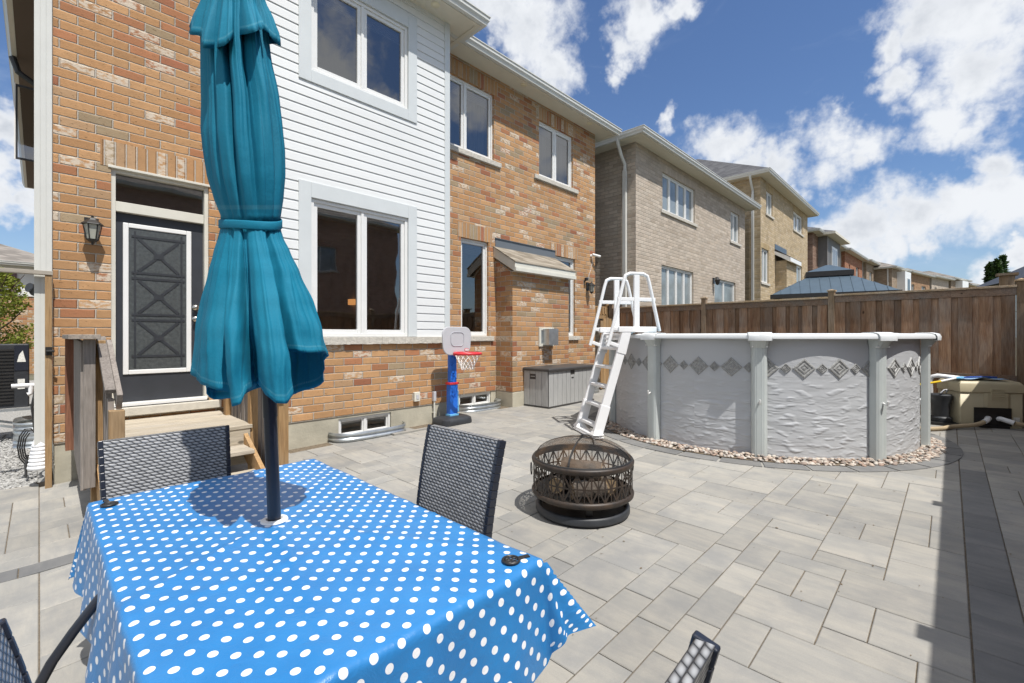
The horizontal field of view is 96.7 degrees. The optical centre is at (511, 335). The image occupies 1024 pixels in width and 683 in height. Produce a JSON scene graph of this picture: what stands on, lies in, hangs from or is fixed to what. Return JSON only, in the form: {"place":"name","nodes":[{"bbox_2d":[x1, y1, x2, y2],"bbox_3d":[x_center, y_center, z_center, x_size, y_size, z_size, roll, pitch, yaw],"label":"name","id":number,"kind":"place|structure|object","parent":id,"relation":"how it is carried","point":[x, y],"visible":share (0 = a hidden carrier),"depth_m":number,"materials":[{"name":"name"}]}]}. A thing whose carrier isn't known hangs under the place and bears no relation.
{"place":"outdoors","nodes":[
{"label":"outdoors","id":0,"kind":"place"},
{"bbox_2d":[0,244,33,373],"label":"street house","id":1,"kind":"structure","parent":0,"point":[12,257],"depth_m":17.74,"materials":[{"name":"brick"}]},
{"bbox_2d":[0,434,37,489],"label":"gravel","id":2,"kind":"structure","parent":0,"point":[11,472],"depth_m":4.98,"materials":[{"name":"white gravel"}]},
{"bbox_2d":[29,374,196,479],"bbox_3d":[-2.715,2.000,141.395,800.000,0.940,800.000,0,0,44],"label":"ground","id":3,"kind":"structure","parent":0,"point":[31,376],"depth_m":16.01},
{"bbox_2d":[0,380,44,482],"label":"gravel bed","id":4,"kind":"object","parent":3,"relation":"on","point":[9,416],"visible":0.2,"depth_m":8.18,"materials":[{"name":"grey gravel"}]},
{"bbox_2d":[0,267,33,348],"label":"young tree","id":5,"kind":"object","parent":4,"relation":"on","point":[6,279],"visible":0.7,"depth_m":11.71,"materials":[{"name":"green plant"}]},
{"bbox_2d":[12,415,33,448],"bbox_3d":[-6.575,1.330,6.219,0.928,0.381,0.344,0,0,44],"label":"window well","id":6,"kind":"object","parent":4,"relation":"on","point":[20,424],"depth_m":5.93,"materials":[{"name":"metal"}]},
{"bbox_2d":[2,0,621,483],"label":"brick house","id":7,"kind":"structure","parent":3,"relation":"on","point":[440,166],"depth_m":6.28,"materials":[{"name":"brick"}]},
{"bbox_2d":[0,344,30,427],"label":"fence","id":8,"kind":"object","parent":7,"relation":"attached to","point":[14,363],"visible":0.88,"depth_m":6.34,"materials":[{"name":"black plastic"}]},
{"bbox_2d":[11,383,33,395],"bbox_3d":[-5.113,0.572,4.782,0.044,0.137,0.200,0,0,44],"label":"condensate pipe","id":9,"kind":"object","parent":7,"relation":"attached to","point":[30,386],"visible":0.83,"depth_m":4.78,"materials":[{"name":"white plastic"}]},
{"bbox_2d":[14,82,33,161],"bbox_3d":[-8.513,-3.725,8.045,0.055,1.330,0.392,0,0,44],"label":"window frame","id":10,"kind":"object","parent":7,"relation":"in","point":[16,86],"depth_m":7.92,"materials":[{"name":"white plastic"}]},
{"bbox_2d":[17,392,33,477],"bbox_3d":[-4.905,0.971,4.632,0.149,0.906,0.140,0,0,18],"label":"cable coil","id":11,"kind":"object","parent":7,"relation":"hanging from","point":[20,448],"visible":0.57,"depth_m":4.60,"materials":[{"name":"black rubber"}]},
{"bbox_2d":[25,283,33,295],"bbox_3d":[-5.039,-0.483,4.810,0.126,0.141,0.117,0,0,18],"label":"floodlight","id":12,"kind":"object","parent":7,"relation":"attached to","point":[29,287],"visible":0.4,"depth_m":4.77,"materials":[{"name":"black plastic"}]},
{"bbox_2d":[81,215,103,244],"bbox_3d":[-4.247,-1.061,4.603,0.206,0.302,0.176,0,0,44],"label":"wall lantern","id":13,"kind":"object","parent":7,"relation":"attached to","point":[92,226],"depth_m":4.56,"materials":[{"name":"black metal"}]},
{"bbox_2d":[116,212,202,401],"bbox_3d":[-3.977,-0.302,5.164,0.117,2.055,0.797,0,0,44],"label":"door","id":14,"kind":"structure","parent":7,"relation":"in","point":[159,262],"depth_m":5.14,"materials":[{"name":"black plastic"}]},
{"bbox_2d":[348,299,355,304],"bbox_3d":[-2.711,-1.105,7.855,0.230,1.150,0.230,0,0,44],"label":"pendant lamp","id":15,"kind":"object","parent":7,"relation":"hanging from","point":[351,301],"visible":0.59,"depth_m":7.75,"materials":[{"name":"brown"}]},
{"bbox_2d":[311,198,406,336],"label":"window","id":16,"kind":"structure","parent":7,"relation":"in","point":[359,254],"depth_m":7.14,"materials":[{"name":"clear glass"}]},
{"bbox_2d":[311,0,406,108],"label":"window","id":17,"kind":"structure","parent":7,"relation":"in","point":[354,44],"depth_m":6.73,"materials":[{"name":"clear glass"}]},
{"bbox_2d":[339,412,389,432],"bbox_3d":[-2.242,1.234,6.503,0.590,0.252,0.772,0,0,44],"label":"window","id":18,"kind":"structure","parent":7,"relation":"in","point":[382,420],"depth_m":6.57,"materials":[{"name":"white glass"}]},
{"bbox_2d":[413,392,419,401],"bbox_3d":[-1.433,0.920,6.840,0.050,0.140,0.100,0,0,44],"label":"outlet box","id":19,"kind":"object","parent":7,"relation":"attached to","point":[416,396],"visible":1,"depth_m":6.81,"materials":[{"name":"white plastic"}]},
{"bbox_2d":[432,391,435,417],"bbox_3d":[-1.209,1.120,7.069,0.055,0.500,0.050,0,0,44],"label":"conduit","id":20,"kind":"object","parent":7,"relation":"attached to","point":[433,398],"visible":0.92,"depth_m":7.05,"materials":[{"name":"white plastic"}]},
{"bbox_2d":[459,392,489,404],"bbox_3d":[-0.906,1.194,8.692,0.590,0.232,0.780,0,0,44],"label":"window","id":21,"kind":"structure","parent":7,"relation":"in","point":[483,397],"depth_m":8.75,"materials":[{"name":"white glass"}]},
{"bbox_2d":[450,74,501,168],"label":"window","id":22,"kind":"structure","parent":7,"relation":"in","point":[470,106],"depth_m":8.71,"materials":[{"name":"clear glass"}]},
{"bbox_2d":[461,238,493,340],"bbox_3d":[-1.077,-0.836,8.831,1.180,1.882,0.919,0,0,44],"label":"window","id":23,"kind":"structure","parent":7,"relation":"in","point":[473,253],"depth_m":8.90,"materials":[{"name":"white glass"}]},
{"bbox_2d":[534,121,578,193],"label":"window","id":24,"kind":"structure","parent":7,"relation":"in","point":[554,146],"depth_m":10.49,"materials":[{"name":"white glass"}]},
{"bbox_2d":[586,282,594,293],"bbox_3d":[1.902,-1.146,10.993,0.206,0.302,0.176,0,0,44],"label":"wall lantern","id":25,"kind":"object","parent":7,"relation":"attached to","point":[591,286],"depth_m":10.96,"materials":[{"name":"black metal"}]},
{"bbox_2d":[588,253,600,280],"bbox_3d":[2.010,-1.675,11.160,0.333,0.672,0.115,0,0,-18],"label":"security camera","id":26,"kind":"object","parent":7,"relation":"attached to","point":[595,255],"visible":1,"depth_m":11.14,"materials":[{"name":"white plastic"}]},
{"bbox_2d":[595,304,611,388],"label":"wooden gate","id":27,"kind":"structure","parent":7,"relation":"attached to","point":[605,322],"depth_m":11.44,"materials":[{"name":"brown wood"}]},
{"bbox_2d":[770,265,901,299],"bbox_3d":[11.149,-0.505,16.056,3.510,3.950,3.060,0,0,30],"label":"gazebo","id":28,"kind":"object","parent":3,"relation":"on","point":[820,281],"visible":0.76,"depth_m":15.27,"materials":[{"name":"blue metal"}]},
{"bbox_2d":[862,259,881,281],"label":"tan brick house","id":29,"kind":"structure","parent":3,"relation":"on","point":[868,269],"depth_m":40.45,"materials":[{"name":"beige brick"}]},
{"bbox_2d":[873,262,912,290],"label":"cream brick house","id":30,"kind":"structure","parent":3,"relation":"on","point":[894,276],"depth_m":42.03,"materials":[{"name":"beige brick"}]},
{"bbox_2d":[906,268,955,288],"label":"taupe brick house","id":31,"kind":"structure","parent":3,"relation":"on","point":[939,282],"depth_m":49.73,"materials":[{"name":"brown brick"}]},
{"bbox_2d":[923,271,972,287],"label":"white bay house","id":32,"kind":"structure","parent":3,"relation":"on","point":[958,282],"depth_m":52.37,"materials":[{"name":"beige brick"}]},
{"bbox_2d":[982,261,992,282],"bbox_3d":[31.509,-1.720,30.021,1.330,6.382,1.412,0,0,44],"label":"evergreen tree","id":33,"kind":"object","parent":3,"relation":"on","point":[988,270],"visible":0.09,"depth_m":29.97,"materials":[{"name":"green plant"}]},
{"bbox_2d":[988,257,1004,279],"bbox_3d":[30.910,-1.747,29.018,1.209,6.436,1.272,0,0,44],"label":"evergreen tree","id":34,"kind":"object","parent":3,"relation":"on","point":[996,266],"visible":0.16,"depth_m":28.92,"materials":[{"name":"green plant"}]},
{"bbox_2d":[976,266,1023,286],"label":"roof","id":35,"kind":"object","parent":3,"relation":"on","point":[994,282],"visible":0.06,"depth_m":11.42,"materials":[{"name":"metal"}]},
{"bbox_2d":[998,254,1010,272],"bbox_3d":[32.887,-2.003,30.507,1.143,6.948,1.104,0,0,10],"label":"evergreen tree","id":36,"kind":"object","parent":3,"relation":"on","point":[1003,258],"visible":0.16,"depth_m":30.36,"materials":[{"name":"green plant"}]},
{"bbox_2d":[995,272,1018,285],"bbox_3d":[8.999,0.074,7.548,1.398,2.792,0.283,0,0,34],"label":"fence post","id":37,"kind":"object","parent":3,"relation":"on","point":[1006,278],"visible":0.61,"depth_m":7.79,"materials":[{"name":"brown wood"}]},
{"bbox_2d":[0,387,1023,682],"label":"patio","id":38,"kind":"structure","parent":0,"point":[916,598],"depth_m":2.85,"materials":[{"name":"grey stone"}]},
{"bbox_2d":[0,618,31,682],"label":"wicker chair","id":39,"kind":"object","parent":38,"relation":"on","point":[13,669],"visible":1,"depth_m":0.82,"materials":[{"name":"grey wicker"}]},
{"bbox_2d":[0,267,54,488],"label":"gate frame","id":40,"kind":"object","parent":38,"relation":"on","point":[48,377],"visible":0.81,"depth_m":4.37,"materials":[{"name":"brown wood"}]},
{"bbox_2d":[35,594,97,682],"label":"chair armrest","id":41,"kind":"object","parent":38,"relation":"on","point":[64,644],"visible":0.16,"depth_m":1.49,"materials":[{"name":"black metal"}]},
{"bbox_2d":[68,459,595,682],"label":"tablecloth","id":42,"kind":"object","parent":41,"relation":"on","point":[338,576],"visible":0.98,"depth_m":1.34,"materials":[{"name":"fabric"}]},
{"bbox_2d":[100,499,118,507],"bbox_3d":[-1.716,0.734,1.933,0.114,0.056,0.060,0,0,39],"label":"tablecloth clip","id":43,"kind":"object","parent":42,"relation":"attached to","point":[107,503],"visible":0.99,"depth_m":1.92,"materials":[{"name":"black metal"}]},
{"bbox_2d":[260,514,287,525],"bbox_3d":[-0.920,0.714,1.762,0.098,0.011,0.098,0,0,44],"label":"umbrella ring","id":44,"kind":"object","parent":42,"relation":"on","point":[266,522],"visible":0.79,"depth_m":1.74,"materials":[{"name":"white plastic"}]},
{"bbox_2d":[502,554,529,565],"bbox_3d":[0.012,0.734,1.447,0.094,0.056,0.060,0,0,-26],"label":"tablecloth clip","id":45,"kind":"object","parent":42,"relation":"attached to","point":[506,559],"visible":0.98,"depth_m":1.44,"materials":[{"name":"black metal"}]},
{"bbox_2d":[97,425,230,499],"bbox_3d":[-1.613,0.973,2.211,0.589,0.929,0.572,0,0,43],"label":"wicker chair","id":46,"kind":"object","parent":38,"relation":"on","point":[133,465],"visible":0.44,"depth_m":2.35,"materials":[{"name":"grey wicker"}]},
{"bbox_2d":[62,334,288,501],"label":"wooden steps","id":47,"kind":"structure","parent":38,"relation":"on","point":[93,417],"depth_m":4.12,"materials":[{"name":"brown wood"}]},
{"bbox_2d":[189,0,328,520],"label":"patio umbrella","id":48,"kind":"object","parent":38,"relation":"on","point":[258,324],"visible":0.99,"depth_m":1.64,"materials":[{"name":"teal fabric"}]},
{"bbox_2d":[328,421,405,442],"bbox_3d":[-1.893,1.338,6.193,0.284,0.166,1.128,0,0,44],"label":"window well","id":49,"kind":"object","parent":38,"relation":"on","point":[352,437],"depth_m":5.96,"materials":[{"name":"metal"}]},
{"bbox_2d":[391,427,426,435],"bbox_3d":[-1.421,1.371,6.433,0.070,0.058,0.600,0,0,44],"label":"edging stone","id":50,"kind":"object","parent":38,"relation":"on","point":[406,432],"visible":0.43,"depth_m":6.36,"materials":[{"name":"grey stone"}]},
{"bbox_2d":[432,327,481,426],"bbox_3d":[-0.803,0.612,6.935,0.756,1.490,0.570,0,0,44],"label":"toy basketball hoop","id":51,"kind":"object","parent":38,"relation":"on","point":[456,342],"visible":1,"depth_m":6.98,"materials":[{"name":"blue plastic"}]},
{"bbox_2d":[416,424,505,537],"bbox_3d":[-0.429,0.944,2.086,0.572,0.929,0.589,0,0,43],"label":"wicker chair","id":52,"kind":"object","parent":38,"relation":"on","point":[459,475],"visible":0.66,"depth_m":2.21,"materials":[{"name":"grey wicker"}]},
{"bbox_2d":[459,398,500,412],"bbox_3d":[-0.555,1.302,8.334,0.353,0.178,1.045,0,0,44],"label":"window well","id":53,"kind":"object","parent":38,"relation":"on","point":[479,407],"depth_m":8.11,"materials":[{"name":"metal"}]},
{"bbox_2d":[0,411,1023,682],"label":"patio border","id":54,"kind":"object","parent":38,"relation":"on","point":[996,629],"visible":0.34,"depth_m":2.76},
{"bbox_2d":[523,363,593,408],"bbox_3d":[0.974,0.973,9.100,0.646,0.742,1.590,0,0,42],"label":"storage box","id":55,"kind":"object","parent":38,"relation":"on","point":[552,386],"visible":0.91,"depth_m":8.65,"materials":[{"name":"grey plastic"}]},
{"bbox_2d":[530,434,633,527],"bbox_3d":[0.553,1.075,3.589,0.796,0.590,0.796,0,0,44],"label":"fire pit","id":56,"kind":"object","parent":38,"relation":"on","point":[562,508],"visible":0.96,"depth_m":3.34,"materials":[{"name":"brown metal"}]},
{"bbox_2d":[549,474,573,493],"bbox_3d":[0.411,1.166,3.673,0.127,0.137,0.305,0,0,28],"label":"firewood log","id":57,"kind":"object","parent":56,"relation":"in","point":[561,483],"visible":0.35,"depth_m":3.55,"materials":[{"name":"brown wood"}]},
{"bbox_2d":[571,481,608,500],"bbox_3d":[0.581,1.170,3.440,0.271,0.133,0.130,0,0,-12],"label":"firewood log","id":58,"kind":"object","parent":56,"relation":"in","point":[588,492],"visible":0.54,"depth_m":3.40,"materials":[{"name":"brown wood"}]},
{"bbox_2d":[587,476,618,496],"bbox_3d":[0.708,1.160,3.635,0.139,0.144,0.338,0,0,-16],"label":"firewood log","id":59,"kind":"object","parent":56,"relation":"in","point":[609,480],"visible":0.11,"depth_m":3.49,"materials":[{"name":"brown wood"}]},
{"bbox_2d":[560,457,601,481],"bbox_3d":[0.543,1.053,3.578,0.329,0.186,0.167,0,0,11],"label":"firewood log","id":60,"kind":"object","parent":59,"relation":"on","point":[581,478],"visible":0.41,"depth_m":3.53,"materials":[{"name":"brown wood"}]},
{"bbox_2d":[573,272,660,439],"bbox_3d":[1.469,0.254,6.338,1.050,2.211,0.740,0,0,-14],"label":"pool ladder","id":61,"kind":"object","parent":38,"relation":"on","point":[620,347],"visible":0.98,"depth_m":6.10,"materials":[{"name":"white plastic"}]},
{"bbox_2d":[665,630,720,682],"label":"wicker chair","id":62,"kind":"object","parent":38,"relation":"on","point":[697,662],"visible":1,"depth_m":0.73,"materials":[{"name":"grey wicker"}]},
{"bbox_2d":[605,415,946,466],"bbox_3d":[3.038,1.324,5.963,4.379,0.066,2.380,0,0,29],"label":"pebbles","id":63,"kind":"object","parent":38,"relation":"on","point":[936,448],"visible":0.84,"depth_m":4.99,"materials":[{"name":"beige gravel"}]},
{"bbox_2d":[609,332,941,460],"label":"above ground pool","id":64,"kind":"structure","parent":63,"relation":"on","point":[835,395],"depth_m":5.05,"materials":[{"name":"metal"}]},
{"bbox_2d":[609,278,1023,422],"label":"wooden fence","id":65,"kind":"object","parent":38,"relation":"on","point":[980,330],"visible":0.51,"depth_m":7.74,"materials":[{"name":"brown wood"}]},
{"bbox_2d":[931,389,959,425],"bbox_3d":[6.634,1.074,6.974,0.410,0.531,0.650,0,0,44],"label":"pool pump","id":66,"kind":"object","parent":38,"relation":"on","point":[941,401],"visible":0.81,"depth_m":6.82,"materials":[{"name":"black plastic"}]},
{"bbox_2d":[920,373,957,404],"bbox_3d":[6.544,0.928,6.999,0.748,0.684,0.232,0,0,4],"label":"filter pipe","id":67,"kind":"object","parent":66,"relation":"attached to","point":[943,376],"visible":0.26,"depth_m":6.99,"materials":[{"name":"white plastic"}]},
{"bbox_2d":[920,420,985,430],"bbox_3d":[6.120,1.278,6.514,1.251,0.125,0.504,0,0,19],"label":"hose","id":68,"kind":"object","parent":38,"relation":"on","point":[955,426],"visible":0.66,"depth_m":6.49,"materials":[{"name":"beige plastic"}]},
{"bbox_2d":[937,378,1023,428],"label":"box","id":69,"kind":"object","parent":38,"relation":"on","point":[992,403],"visible":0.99,"depth_m":6.62,"materials":[{"name":"beige plastic"}]},
{"bbox_2d":[920,376,1007,385],"bbox_3d":[6.406,0.658,6.744,1.533,0.112,0.523,0,0,-8],"label":"leaf skimmer","id":70,"kind":"object","parent":69,"relation":"on","point":[974,377],"visible":0.94,"depth_m":6.72,"materials":[{"name":"blue plastic"}]},
{"bbox_2d":[1014,421,1023,426],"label":"hose","id":71,"kind":"object","parent":38,"relation":"on","point":[1020,424],"visible":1,"depth_m":6.41,"materials":[{"name":"beige plastic"}]},
{"bbox_2d":[0,0,1023,284],"label":"sky","id":72,"kind":"structure","parent":0,"point":[899,122],"materials":[{"name":"blue"}]},
{"bbox_2d":[555,256,579,339],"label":"window","id":73,"kind":"structure","parent":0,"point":[569,262],"depth_m":10.71,"materials":[{"name":"white glass"}]},
{"bbox_2d":[595,124,761,381],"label":"grey brick house","id":74,"kind":"structure","parent":0,"point":[670,219],"depth_m":12.94,"materials":[{"name":"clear brick"}]},
{"bbox_2d":[661,265,691,304],"bbox_3d":[4.924,-1.045,13.719,0.090,1.930,2.220,0,0,44],"label":"window","id":75,"kind":"structure","parent":74,"relation":"in","point":[676,284],"depth_m":13.67,"materials":[{"name":"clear glass"}]},
{"bbox_2d":[661,173,697,227],"bbox_3d":[5.021,-4.058,13.751,0.185,1.185,2.520,0,0,44],"label":"window","id":76,"kind":"structure","parent":74,"relation":"in","point":[677,199],"depth_m":13.73,"materials":[{"name":"clear glass"}]},
{"bbox_2d":[712,277,719,284],"bbox_3d":[7.000,-1.866,15.566,0.240,0.292,0.180,0,0,44],"label":"wall lantern","id":77,"kind":"object","parent":74,"relation":"attached to","point":[716,280],"depth_m":15.52,"materials":[{"name":"black metal"}]},
{"bbox_2d":[715,278,733,301],"bbox_3d":[7.684,-0.615,16.587,0.090,2.770,2.140,0,0,44],"label":"window","id":78,"kind":"structure","parent":74,"relation":"in","point":[724,292],"depth_m":16.72,"materials":[{"name":"clear glass"}]},
{"bbox_2d":[730,212,741,246],"bbox_3d":[8.432,-4.042,17.296,0.185,1.215,1.200,0,0,44],"label":"window","id":79,"kind":"structure","parent":74,"relation":"in","point":[734,218],"depth_m":17.44,"materials":[{"name":"clear glass"}]},
{"bbox_2d":[696,159,819,300],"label":"yellow brick house","id":80,"kind":"structure","parent":0,"point":[776,241],"depth_m":20.06,"materials":[{"name":"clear brick"}]},
{"bbox_2d":[761,249,769,285],"bbox_3d":[10.709,-2.902,19.345,0.185,1.535,1.250,0,0,44],"label":"window","id":81,"kind":"structure","parent":80,"relation":"in","point":[764,252],"depth_m":19.57,"materials":[{"name":"clear glass"}]},
{"bbox_2d":[765,191,773,219],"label":"window","id":82,"kind":"structure","parent":80,"relation":"in","point":[768,197],"depth_m":19.95,"materials":[{"name":"clear glass"}]},
{"bbox_2d":[793,211,803,236],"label":"window","id":83,"kind":"structure","parent":80,"relation":"in","point":[796,218],"depth_m":23.54,"materials":[{"name":"clear glass"}]},
{"bbox_2d":[797,266,800,281],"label":"window","id":84,"kind":"structure","parent":80,"relation":"in","point":[798,268],"depth_m":23.97,"materials":[{"name":"clear glass"}]},
{"bbox_2d":[808,227,849,271],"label":"brown brick house","id":85,"kind":"structure","parent":0,"point":[825,247],"depth_m":29.78,"materials":[{"name":"clear brick"}]},
{"bbox_2d":[840,247,868,277],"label":"red brick house","id":86,"kind":"structure","parent":0,"point":[851,258],"depth_m":36.77,"materials":[{"name":"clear brick"}]},
{"bbox_2d":[910,270,935,289],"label":"orange brick house","id":87,"kind":"structure","parent":0,"point":[920,280],"depth_m":46.32,"materials":[{"name":"clear brick"}]},
{"bbox_2d":[969,282,979,286],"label":"beige brick house","id":88,"kind":"structure","parent":0,"point":[972,284],"depth_m":54.92,"materials":[{"name":"clear brick"}]}
]}

